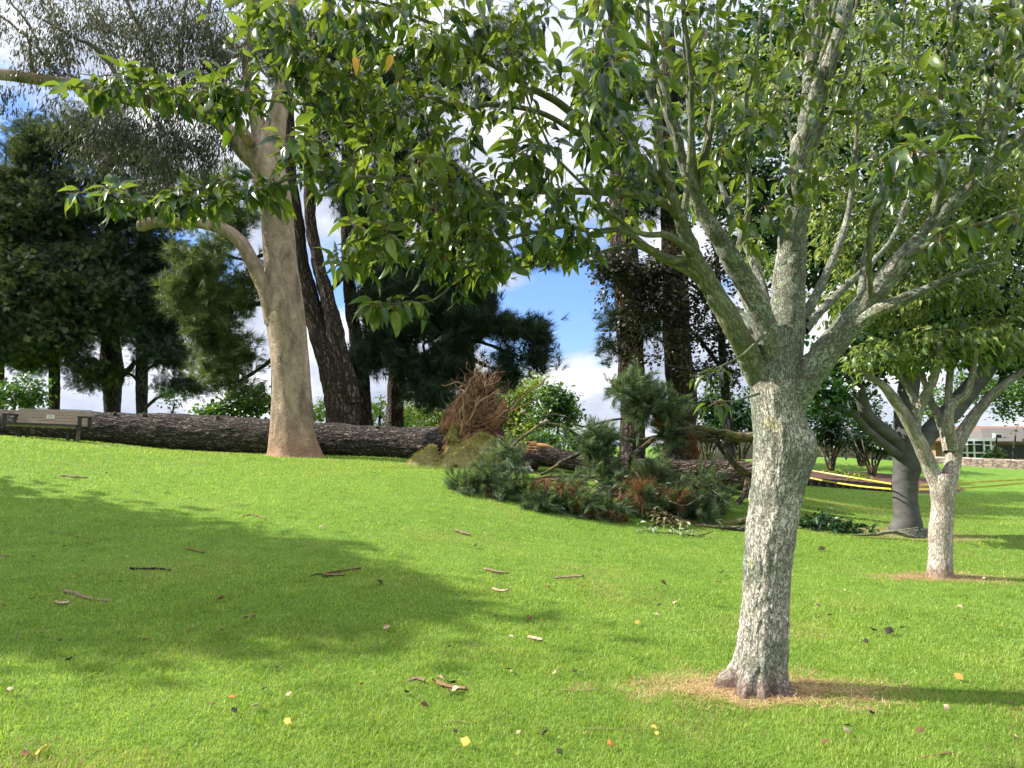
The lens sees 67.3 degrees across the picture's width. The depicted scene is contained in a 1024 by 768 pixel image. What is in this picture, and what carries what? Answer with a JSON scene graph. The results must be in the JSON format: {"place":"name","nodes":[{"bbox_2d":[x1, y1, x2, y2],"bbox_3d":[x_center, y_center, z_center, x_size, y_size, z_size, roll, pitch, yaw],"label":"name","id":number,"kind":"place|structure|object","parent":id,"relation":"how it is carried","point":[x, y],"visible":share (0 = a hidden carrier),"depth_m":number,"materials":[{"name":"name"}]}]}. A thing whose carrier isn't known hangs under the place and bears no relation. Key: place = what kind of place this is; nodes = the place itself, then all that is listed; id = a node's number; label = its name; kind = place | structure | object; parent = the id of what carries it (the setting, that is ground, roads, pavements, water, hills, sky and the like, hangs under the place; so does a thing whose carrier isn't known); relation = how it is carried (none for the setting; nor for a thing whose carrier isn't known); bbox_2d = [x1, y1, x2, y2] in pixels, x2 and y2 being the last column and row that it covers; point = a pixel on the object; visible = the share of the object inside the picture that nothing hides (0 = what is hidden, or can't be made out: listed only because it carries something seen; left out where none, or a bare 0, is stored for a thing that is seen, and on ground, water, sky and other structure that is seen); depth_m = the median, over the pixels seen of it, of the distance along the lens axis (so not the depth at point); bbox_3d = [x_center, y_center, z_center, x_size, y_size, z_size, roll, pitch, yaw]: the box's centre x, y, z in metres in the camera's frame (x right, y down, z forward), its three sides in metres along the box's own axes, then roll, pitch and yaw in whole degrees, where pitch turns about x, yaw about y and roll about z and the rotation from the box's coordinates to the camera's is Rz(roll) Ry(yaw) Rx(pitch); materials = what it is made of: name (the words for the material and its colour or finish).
{"place":"outdoors","nodes":[
{"label":"outdoors","id":0,"kind":"place"},
{"bbox_2d":[0,434,1023,767],"bbox_3d":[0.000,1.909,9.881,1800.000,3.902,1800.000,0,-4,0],"label":"lawn","id":1,"kind":"structure","parent":0,"point":[968,475],"depth_m":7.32,"materials":[{"name":"plant"}]},
{"bbox_2d":[21,749,29,755],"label":"fallen leaf","id":2,"kind":"object","parent":1,"relation":"on","point":[26,752],"visible":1,"depth_m":3.56,"materials":[{"name":"brown plant"}]},
{"bbox_2d":[0,371,57,409],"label":"bush","id":3,"kind":"object","parent":1,"relation":"on","point":[19,397],"visible":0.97,"depth_m":25.99,"materials":[{"name":"green plant"}]},
{"bbox_2d":[0,107,80,409],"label":"conifer","id":4,"kind":"object","parent":1,"relation":"on","point":[7,303],"visible":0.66,"depth_m":30.66,"materials":[{"name":"green plant"}]},
{"bbox_2d":[35,744,46,754],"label":"fallen leaf","id":5,"kind":"object","parent":1,"relation":"on","point":[40,750],"visible":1,"depth_m":3.59,"materials":[{"name":"yellow plant"}]},
{"bbox_2d":[1,407,92,441],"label":"park bench","id":6,"kind":"object","parent":1,"relation":"on","point":[73,419],"visible":0.91,"depth_m":19.37,"materials":[{"name":"brown wood"}]},
{"bbox_2d":[0,104,120,409],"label":"conifer","id":7,"kind":"object","parent":1,"relation":"on","point":[64,344],"visible":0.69,"depth_m":30.83,"materials":[{"name":"green plant"}]},
{"bbox_2d":[54,600,69,604],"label":"bark strip","id":8,"kind":"object","parent":1,"relation":"on","point":[61,602],"visible":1,"depth_m":6.23,"materials":[{"name":"beige plant"}]},
{"bbox_2d":[60,474,86,478],"bbox_3d":[-7.352,1.556,12.895,0.451,0.081,0.066,0,-5,4],"label":"fallen stick","id":9,"kind":"object","parent":1,"relation":"on","point":[61,475],"visible":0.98,"depth_m":12.88,"materials":[{"name":"brown wood"}]},
{"bbox_2d":[62,589,109,601],"bbox_3d":[-3.597,1.787,6.474,0.568,0.075,0.067,-2,-5,25],"label":"fallen stick","id":10,"kind":"object","parent":1,"relation":"on","point":[77,594],"visible":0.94,"depth_m":6.45,"materials":[{"name":"brown wood"}]},
{"bbox_2d":[35,93,172,412],"bbox_3d":[-17.266,-4.708,32.797,6.122,16.137,6.522,0,-4,0],"label":"conifer","id":11,"kind":"object","parent":1,"relation":"on","point":[106,379],"visible":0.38,"depth_m":31.58,"materials":[{"name":"green plant"}]},
{"bbox_2d":[129,567,170,570],"bbox_3d":[-3.500,1.793,7.469,0.407,0.039,0.067,0,-4,0],"label":"fallen stick","id":12,"kind":"object","parent":1,"relation":"on","point":[151,568],"visible":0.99,"depth_m":7.45,"materials":[{"name":"black wood"}]},
{"bbox_2d":[91,129,224,413],"bbox_3d":[-14.631,-3.799,32.335,6.237,14.205,5.914,0,-4,0],"label":"conifer","id":13,"kind":"object","parent":1,"relation":"on","point":[166,348],"visible":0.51,"depth_m":31.29,"materials":[{"name":"green plant"}]},
{"bbox_2d":[0,0,325,457],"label":"gum tree","id":14,"kind":"object","parent":1,"relation":"on","point":[276,281],"visible":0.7,"depth_m":18.79,"materials":[{"name":"green plant"}]},
{"bbox_2d":[148,387,198,412],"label":"bush","id":15,"kind":"object","parent":1,"relation":"on","point":[168,396],"visible":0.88,"depth_m":28.96,"materials":[{"name":"green plant"}]},
{"bbox_2d":[185,547,204,552],"bbox_3d":[-3.419,1.789,8.283,0.311,0.040,0.030,-3,-5,32],"label":"fallen stick","id":16,"kind":"object","parent":1,"relation":"on","point":[195,550],"visible":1,"depth_m":8.26,"materials":[{"name":"brown wood"}]},
{"bbox_2d":[149,156,271,411],"bbox_3d":[-9.598,-2.642,25.353,4.385,10.422,3.634,0,-4,0],"label":"pine tree","id":17,"kind":"object","parent":1,"relation":"on","point":[204,290],"visible":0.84,"depth_m":24.70,"materials":[{"name":"green plant"}]},
{"bbox_2d":[188,382,323,418],"bbox_3d":[-8.731,1.163,25.943,4.722,2.764,2.178,0,-4,0],"label":"bush","id":18,"kind":"object","parent":1,"relation":"on","point":[236,409],"visible":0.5,"depth_m":25.81,"materials":[{"name":"green plant"}]},
{"bbox_2d":[0,355,548,467],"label":"fallen pine","id":19,"kind":"object","parent":1,"relation":"on","point":[472,420],"visible":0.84,"depth_m":19.64,"materials":[{"name":"brown wood"}]},
{"bbox_2d":[284,718,291,724],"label":"fallen leaf","id":20,"kind":"object","parent":1,"relation":"on","point":[287,720],"visible":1,"depth_m":4.06,"materials":[{"name":"yellow plant"}]},
{"bbox_2d":[309,572,340,576],"bbox_3d":[-1.816,1.875,7.559,0.344,0.029,0.144,3,-5,-33],"label":"fallen stick","id":21,"kind":"object","parent":1,"relation":"on","point":[322,574],"visible":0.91,"depth_m":7.53,"materials":[{"name":"brown wood"}]},
{"bbox_2d":[255,1,394,424],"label":"pine tree","id":22,"kind":"object","parent":1,"relation":"on","point":[337,372],"visible":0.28,"depth_m":23.97,"materials":[{"name":"green plant"}]},
{"bbox_2d":[323,567,360,575],"bbox_3d":[-1.650,1.877,7.672,0.178,0.038,0.471,-4,-6,43],"label":"bark strip","id":23,"kind":"object","parent":1,"relation":"on","point":[332,573],"visible":0.99,"depth_m":7.61,"materials":[{"name":"brown wood"}]},
{"bbox_2d":[294,52,431,425],"bbox_3d":[-4.977,-4.526,25.615,4.925,14.316,3.547,0,-4,0],"label":"pine tree","id":24,"kind":"object","parent":1,"relation":"on","point":[367,352],"visible":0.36,"depth_m":25.03,"materials":[{"name":"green plant"}]},
{"bbox_2d":[314,392,430,426],"bbox_3d":[-5.854,1.776,30.793,5.094,3.101,2.297,0,-4,0],"label":"bush","id":25,"kind":"object","parent":1,"relation":"on","point":[377,408],"visible":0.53,"depth_m":30.76,"materials":[{"name":"green plant"}]},
{"bbox_2d":[408,676,425,682],"bbox_3d":[-0.593,1.847,4.808,0.111,0.026,0.051,0,-4,0],"label":"bark strip","id":26,"kind":"object","parent":1,"relation":"on","point":[419,678],"visible":1,"depth_m":4.81,"materials":[{"name":"beige wood"}]},
{"bbox_2d":[421,700,430,705],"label":"fallen leaf","id":27,"kind":"object","parent":1,"relation":"on","point":[423,703],"visible":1,"depth_m":4.37,"materials":[{"name":"brown plant"}]},
{"bbox_2d":[404,360,481,426],"bbox_3d":[-3.556,1.051,34.986,5.101,5.820,4.053,0,-4,0],"label":"bush","id":28,"kind":"object","parent":1,"relation":"on","point":[433,421],"visible":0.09,"depth_m":34.51,"materials":[{"name":"green plant"}]},
{"bbox_2d":[435,680,467,690],"bbox_3d":[-0.383,1.849,4.713,0.241,0.033,0.046,-2,-5,29],"label":"bark strip","id":29,"kind":"object","parent":1,"relation":"on","point":[443,684],"visible":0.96,"depth_m":4.70,"materials":[{"name":"beige wood"}]},
{"bbox_2d":[373,0,545,426],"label":"pine tree","id":30,"kind":"object","parent":1,"relation":"on","point":[400,387],"visible":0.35,"depth_m":25.92,"materials":[{"name":"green plant"}]},
{"bbox_2d":[455,529,470,534],"bbox_3d":[-0.669,1.981,10.291,0.297,0.068,0.088,-4,-6,40],"label":"bark strip","id":31,"kind":"object","parent":1,"relation":"on","point":[458,530],"visible":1,"depth_m":10.31,"materials":[{"name":"beige wood"}]},
{"bbox_2d":[460,737,470,746],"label":"fallen leaf","id":32,"kind":"object","parent":1,"relation":"on","point":[465,741],"visible":1,"depth_m":3.86,"materials":[{"name":"yellow plant"}]},
{"bbox_2d":[400,78,572,441],"bbox_3d":[-0.995,-4.314,26.670,6.227,14.366,3.703,0,-4,0],"label":"pine tree","id":33,"kind":"object","parent":1,"relation":"on","point":[469,325],"visible":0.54,"depth_m":25.84,"materials":[{"name":"green plant"}]},
{"bbox_2d":[483,568,508,573],"bbox_3d":[-0.176,2.024,8.327,0.292,0.054,0.065,-1,-5,16],"label":"bark strip","id":34,"kind":"object","parent":1,"relation":"on","point":[497,571],"visible":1,"depth_m":8.32,"materials":[{"name":"beige wood"}]},
{"bbox_2d":[491,587,509,591],"bbox_3d":[-0.115,2.006,7.503,0.184,0.037,0.098,0,-4,0],"label":"bark strip","id":35,"kind":"object","parent":1,"relation":"on","point":[499,590],"visible":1,"depth_m":7.50,"materials":[{"name":"beige plant"}]},
{"bbox_2d":[481,366,562,446],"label":"feathery tree","id":36,"kind":"object","parent":1,"relation":"on","point":[524,419],"visible":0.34,"depth_m":33.32,"materials":[{"name":"green plant"}]},
{"bbox_2d":[35,0,1023,700],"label":"park tree","id":37,"kind":"object","parent":1,"relation":"on","point":[765,334],"visible":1,"depth_m":4.18,"materials":[{"name":"green plant"}]},
{"bbox_2d":[527,635,542,641],"bbox_3d":[0.175,1.936,5.857,0.136,0.028,0.046,-3,-5,31],"label":"bark strip","id":38,"kind":"object","parent":1,"relation":"on","point":[534,637],"visible":1,"depth_m":5.86,"materials":[{"name":"beige plant"}]},
{"bbox_2d":[528,380,587,448],"bbox_3d":[1.870,1.614,31.029,2.429,3.552,2.368,0,-4,0],"label":"round bush","id":39,"kind":"object","parent":1,"relation":"on","point":[555,399],"visible":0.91,"depth_m":30.70,"materials":[{"name":"green plant"}]},
{"bbox_2d":[556,748,562,754],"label":"fallen leaf","id":40,"kind":"object","parent":1,"relation":"on","point":[559,750],"visible":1,"depth_m":3.79,"materials":[{"name":"grey plant"}]},
{"bbox_2d":[519,423,619,452],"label":"bush","id":41,"kind":"object","parent":1,"relation":"on","point":[549,438],"visible":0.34,"depth_m":28.41,"materials":[{"name":"green plant"}]},
{"bbox_2d":[555,575,583,578],"bbox_3d":[0.631,2.100,8.385,0.403,0.038,0.048,3,-5,-32],"label":"bark strip","id":42,"kind":"object","parent":1,"relation":"on","point":[559,577],"visible":1,"depth_m":8.38,"materials":[{"name":"beige wood"}]},
{"bbox_2d":[439,358,753,531],"bbox_3d":[2.098,1.102,14.163,6.469,3.293,4.210,-1,-5,10],"label":"broken pine","id":43,"kind":"object","parent":1,"relation":"on","point":[598,462],"visible":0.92,"depth_m":13.70,"materials":[{"name":"green plant"}]},
{"bbox_2d":[810,477,890,489],"bbox_3d":[5.959,1.737,14.611,0.362,0.385,3.075,2,-5,-26],"label":"barrier tape","id":44,"kind":"object","parent":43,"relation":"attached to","point":[851,484],"visible":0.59,"depth_m":14.30,"materials":[{"name":"yellow plastic"}]},
{"bbox_2d":[607,739,615,745],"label":"fallen leaf","id":45,"kind":"object","parent":1,"relation":"on","point":[610,742],"visible":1,"depth_m":3.87,"materials":[{"name":"orange plant"}]},
{"bbox_2d":[563,1,679,458],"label":"pine tree","id":46,"kind":"object","parent":1,"relation":"on","point":[624,345],"visible":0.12,"depth_m":21.30,"materials":[{"name":"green plant"}]},
{"bbox_2d":[647,506,688,529],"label":"fallen branch","id":47,"kind":"object","parent":1,"relation":"on","point":[670,521],"visible":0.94,"depth_m":12.65,"materials":[{"name":"green plant"}]},
{"bbox_2d":[632,520,712,537],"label":"fallen branch","id":48,"kind":"object","parent":1,"relation":"on","point":[671,530],"visible":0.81,"depth_m":12.14,"materials":[{"name":"green plant"}]},
{"bbox_2d":[577,4,783,460],"bbox_3d":[4.805,-3.838,20.798,6.306,13.000,3.137,0,-4,0],"label":"beech tree","id":49,"kind":"object","parent":1,"relation":"on","point":[648,275],"visible":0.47,"depth_m":20.04,"materials":[{"name":"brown plant"}]},
{"bbox_2d":[646,29,733,459],"bbox_3d":[5.327,-4.119,22.134,3.367,13.120,3.167,0,-4,0],"label":"pine tree","id":50,"kind":"object","parent":1,"relation":"on","point":[682,389],"visible":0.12,"depth_m":21.89,"materials":[{"name":"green plant"}]},
{"bbox_2d":[696,381,739,459],"bbox_3d":[8.432,1.580,32.975,2.186,3.804,2.425,2,-5,-21],"label":"camellia shrub","id":51,"kind":"object","parent":1,"relation":"on","point":[709,416],"visible":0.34,"depth_m":32.64,"materials":[{"name":"green plant"}]},
{"bbox_2d":[705,385,752,460],"bbox_3d":[9.619,1.581,31.982,3.652,3.600,3.096,0,-4,0],"label":"camellia shrub","id":52,"kind":"object","parent":1,"relation":"on","point":[741,414],"visible":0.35,"depth_m":31.67,"materials":[{"name":"green plant"}]},
{"bbox_2d":[698,441,892,459],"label":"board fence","id":53,"kind":"object","parent":1,"relation":"on","point":[718,455],"visible":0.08,"depth_m":42.82,"materials":[{"name":"wood"}]},
{"bbox_2d":[617,571,1017,713],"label":"straw litter","id":54,"kind":"object","parent":1,"relation":"on","point":[732,691],"visible":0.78,"depth_m":4.78,"materials":[{"name":"beige plant"}]},
{"bbox_2d":[798,508,878,534],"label":"fallen branch","id":55,"kind":"object","parent":1,"relation":"on","point":[826,522],"visible":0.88,"depth_m":13.18,"materials":[{"name":"green plant"}]},
{"bbox_2d":[669,0,1023,537],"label":"shade tree","id":56,"kind":"object","parent":1,"relation":"on","point":[895,443],"visible":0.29,"depth_m":13.57,"materials":[{"name":"green plant"}]},
{"bbox_2d":[741,459,890,483],"bbox_3d":[5.938,1.676,14.971,0.530,0.376,3.696,2,-5,-26],"label":"barrier tape","id":57,"kind":"object","parent":56,"relation":"attached to","point":[846,476],"visible":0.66,"depth_m":14.51,"materials":[{"name":"plastic"}]},
{"bbox_2d":[919,482,1023,489],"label":"barrier tape","id":58,"kind":"object","parent":56,"relation":"attached to","point":[981,486],"visible":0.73,"depth_m":12.68,"materials":[{"name":"plastic"}]},
{"bbox_2d":[920,479,1023,485],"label":"barrier tape","id":59,"kind":"object","parent":56,"relation":"attached to","point":[986,481],"visible":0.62,"depth_m":12.99,"materials":[{"name":"plastic"}]},
{"bbox_2d":[807,478,891,491],"bbox_3d":[10.467,3.173,24.060,3.440,0.573,0.118,0,-5,-4],"label":"timber edging","id":60,"kind":"object","parent":1,"relation":"on","point":[814,482],"visible":0.66,"depth_m":24.03,"materials":[{"name":"wood"}]},
{"bbox_2d":[717,0,1023,578],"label":"park tree","id":61,"kind":"object","parent":1,"relation":"on","point":[993,336],"visible":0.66,"depth_m":9.20,"materials":[{"name":"green plant"}]},
{"bbox_2d":[811,470,965,493],"bbox_3d":[11.386,3.372,27.320,8.800,0.722,6.600,0,-4,0],"label":"mulch bed","id":62,"kind":"object","parent":1,"relation":"on","point":[883,477],"visible":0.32,"depth_m":27.12,"materials":[{"name":"brown soil"}]},
{"bbox_2d":[821,468,841,471],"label":"weed","id":63,"kind":"object","parent":62,"relation":"on","point":[837,470],"visible":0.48,"depth_m":29.38,"materials":[{"name":"green plant"}]},
{"bbox_2d":[804,387,859,470],"bbox_3d":[11.878,1.568,28.981,2.153,3.405,2.509,0,-4,0],"label":"camellia shrub","id":64,"kind":"object","parent":62,"relation":"on","point":[831,431],"visible":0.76,"depth_m":28.76,"materials":[{"name":"green plant"}]},
{"bbox_2d":[827,470,848,474],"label":"weed","id":65,"kind":"object","parent":62,"relation":"on","point":[838,472],"visible":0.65,"depth_m":28.66,"materials":[{"name":"green plant"}]},
{"bbox_2d":[840,472,866,475],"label":"weed","id":66,"kind":"object","parent":62,"relation":"on","point":[856,474],"visible":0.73,"depth_m":28.16,"materials":[{"name":"green plant"}]},
{"bbox_2d":[847,476,872,480],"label":"weed","id":67,"kind":"object","parent":62,"relation":"on","point":[868,477],"visible":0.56,"depth_m":26.77,"materials":[{"name":"green plant"}]},
{"bbox_2d":[841,379,890,465],"bbox_3d":[14.154,1.483,30.829,2.303,3.626,2.343,3,-6,-36],"label":"camellia shrub","id":68,"kind":"object","parent":62,"relation":"on","point":[860,461],"visible":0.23,"depth_m":30.76,"materials":[{"name":"green plant"}]},
{"bbox_2d":[848,421,892,476],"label":"camellia shrub","id":69,"kind":"object","parent":62,"relation":"on","point":[864,444],"visible":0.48,"depth_m":27.78,"materials":[{"name":"green plant"}]},
{"bbox_2d":[852,523,925,538],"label":"fallen branch","id":70,"kind":"object","parent":1,"relation":"on","point":[898,532],"visible":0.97,"depth_m":12.70,"materials":[{"name":"grey wood"}]},
{"bbox_2d":[884,627,893,633],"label":"fallen leaf","id":71,"kind":"object","parent":1,"relation":"on","point":[888,630],"visible":1,"depth_m":6.34,"materials":[{"name":"grey plant"}]},
{"bbox_2d":[916,727,923,731],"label":"fallen leaf","id":72,"kind":"object","parent":1,"relation":"on","point":[920,729],"visible":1,"depth_m":4.06,"materials":[{"name":"brown plant"}]},
{"bbox_2d":[921,751,954,757],"bbox_3d":[2.096,1.825,3.788,0.213,0.010,0.011,2,-5,-20],"label":"fallen stick","id":73,"kind":"object","parent":1,"relation":"on","point":[937,754],"visible":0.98,"depth_m":3.79,"materials":[{"name":"brown wood"}]},
{"bbox_2d":[890,369,1023,459],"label":"hedge tree","id":74,"kind":"object","parent":1,"relation":"on","point":[1017,389],"visible":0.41,"depth_m":44.21,"materials":[{"name":"green plant"}]},
{"bbox_2d":[954,673,963,679],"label":"fallen leaf","id":75,"kind":"object","parent":1,"relation":"on","point":[958,675],"visible":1,"depth_m":5.05,"materials":[{"name":"yellow plant"}]},
{"bbox_2d":[931,426,1023,459],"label":"house","id":76,"kind":"structure","parent":1,"relation":"on","point":[981,438],"depth_m":50.47,"materials":[{"name":"beige paint"}]},
{"bbox_2d":[998,445,1005,457],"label":"window","id":77,"kind":"structure","parent":76,"relation":"in","point":[1002,447],"depth_m":50.46,"materials":[{"name":"black glass"}]},
{"bbox_2d":[1005,445,1012,457],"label":"window","id":78,"kind":"structure","parent":76,"relation":"in","point":[1008,447],"depth_m":50.44,"materials":[{"name":"black glass"}]},
{"bbox_2d":[1015,445,1023,457],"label":"window","id":79,"kind":"structure","parent":76,"relation":"in","point":[1019,451],"depth_m":50.44,"materials":[{"name":"black glass"}]},
{"bbox_2d":[935,457,1023,468],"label":"stone wall","id":80,"kind":"structure","parent":1,"relation":"on","point":[996,463],"depth_m":39.76,"materials":[{"name":"beige stone"}]},
{"bbox_2d":[979,435,1008,458],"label":"garden plant","id":81,"kind":"object","parent":1,"relation":"on","point":[994,453],"visible":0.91,"depth_m":45.30,"materials":[{"name":"green plant"}]},
{"bbox_2d":[0,0,1023,446],"label":"sky","id":82,"kind":"structure","parent":0,"point":[552,291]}
]}

